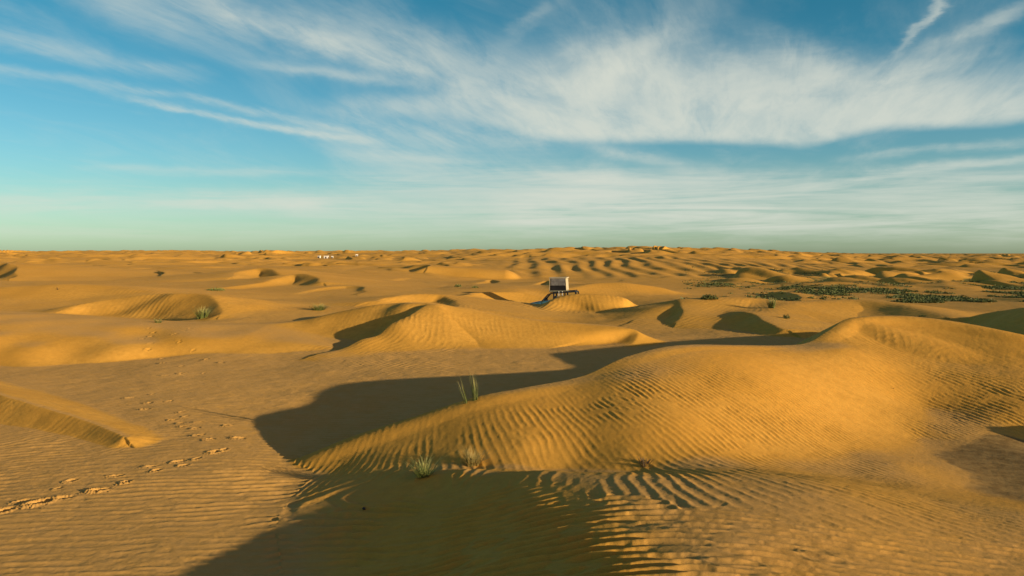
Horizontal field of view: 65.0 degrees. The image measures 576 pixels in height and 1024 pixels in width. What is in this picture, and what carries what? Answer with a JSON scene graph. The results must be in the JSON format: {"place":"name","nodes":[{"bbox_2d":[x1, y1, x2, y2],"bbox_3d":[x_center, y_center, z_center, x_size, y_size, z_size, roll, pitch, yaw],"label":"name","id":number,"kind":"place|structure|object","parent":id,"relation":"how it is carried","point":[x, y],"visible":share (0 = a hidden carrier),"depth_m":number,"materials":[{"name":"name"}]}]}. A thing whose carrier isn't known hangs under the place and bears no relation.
{"place":"outdoors","nodes":[
{"label":"outdoors","id":0,"kind":"place"},
{"bbox_2d":[0,246,1023,575],"bbox_3d":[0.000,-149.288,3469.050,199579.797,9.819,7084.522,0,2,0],"label":"sand","id":1,"kind":"structure","parent":0,"point":[262,420],"depth_m":22.01,"materials":[{"name":"sand"}]},
{"bbox_2d":[193,306,213,318],"bbox_3d":[-19.744,1.519,51.431,1.480,0.918,1.452,-1,3,-11],"label":"grass tuft","id":2,"kind":"object","parent":1,"relation":"on","point":[202,313],"visible":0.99,"depth_m":51.23,"materials":[{"name":"green plant"}]},
{"bbox_2d":[207,287,224,290],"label":"desert shrub","id":3,"kind":"object","parent":1,"relation":"on","point":[216,289],"visible":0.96,"depth_m":78.32,"materials":[{"name":"green plant"}]},
{"bbox_2d":[308,303,330,310],"bbox_3d":[-13.301,1.255,55.164,2.071,0.600,1.967,0,2,0],"label":"desert shrub","id":4,"kind":"object","parent":1,"relation":"on","point":[319,307],"visible":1,"depth_m":55.03,"materials":[{"name":"green plant"}]},
{"bbox_2d":[398,456,449,478],"bbox_3d":[-1.805,3.698,16.620,1.310,0.480,1.267,0,2,0],"label":"grass tuft","id":5,"kind":"object","parent":1,"relation":"on","point":[423,472],"visible":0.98,"depth_m":16.61,"materials":[{"name":"green plant"}]},
{"bbox_2d":[455,379,466,403],"bbox_3d":[-1.286,2.584,20.283,0.341,0.729,0.157,0,2,0],"label":"grass tuft","id":6,"kind":"object","parent":1,"relation":"on","point":[462,394],"visible":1,"depth_m":20.27,"materials":[{"name":"green plant"}]},
{"bbox_2d":[469,369,478,399],"bbox_3d":[-0.991,2.447,20.378,0.218,0.865,0.260,-2,3,-36],"label":"grass tuft","id":7,"kind":"object","parent":1,"relation":"on","point":[476,392],"visible":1,"depth_m":20.36,"materials":[{"name":"green plant"}]},
{"bbox_2d":[455,446,493,466],"bbox_3d":[-0.832,3.641,17.382,1.041,0.412,1.045,0,2,0],"label":"grass tuft","id":8,"kind":"object","parent":1,"relation":"on","point":[473,460],"visible":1,"depth_m":17.37,"materials":[{"name":"beige plant"}]},
{"bbox_2d":[532,290,578,303],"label":"off road vehicle","id":9,"kind":"object","parent":1,"relation":"on","point":[545,300],"visible":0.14,"depth_m":75.55,"materials":[{"name":"blue paint"}]},
{"bbox_2d":[549,277,568,295],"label":"rooftop tent","id":10,"kind":"object","parent":9,"relation":"on","point":[557,284],"visible":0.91,"depth_m":75.39,"materials":[{"name":"beige fabric"}]},
{"bbox_2d":[550,286,565,289],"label":"window mesh","id":11,"kind":"structure","parent":10,"relation":"in","point":[551,287],"depth_m":75.39,"materials":[{"name":"grey metal"}]},
{"bbox_2d":[637,456,652,466],"bbox_3d":[2.745,3.599,16.649,0.447,0.211,0.490,0,2,0],"label":"root clump","id":12,"kind":"object","parent":1,"relation":"on","point":[644,463],"visible":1,"depth_m":16.68,"materials":[{"name":"brown plant"}]},
{"bbox_2d":[701,294,717,299],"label":"desert shrub","id":13,"kind":"object","parent":1,"relation":"on","point":[709,296],"visible":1,"depth_m":59.92,"materials":[{"name":"green plant"}]},
{"bbox_2d":[765,296,776,307],"bbox_3d":[18.408,0.984,56.854,0.851,0.938,0.929,1,3,29],"label":"desert shrub","id":14,"kind":"object","parent":1,"relation":"on","point":[771,303],"visible":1,"depth_m":56.66,"materials":[{"name":"green plant"}]},
{"bbox_2d":[680,265,1023,302],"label":"scrub","id":15,"kind":"object","parent":1,"relation":"on","point":[908,297],"visible":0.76,"depth_m":102.30,"materials":[{"name":"green plant"}]},
{"bbox_2d":[0,0,1023,252],"label":"sky","id":16,"kind":"structure","parent":0,"point":[822,126],"materials":[{"name":"blue"}]}
]}

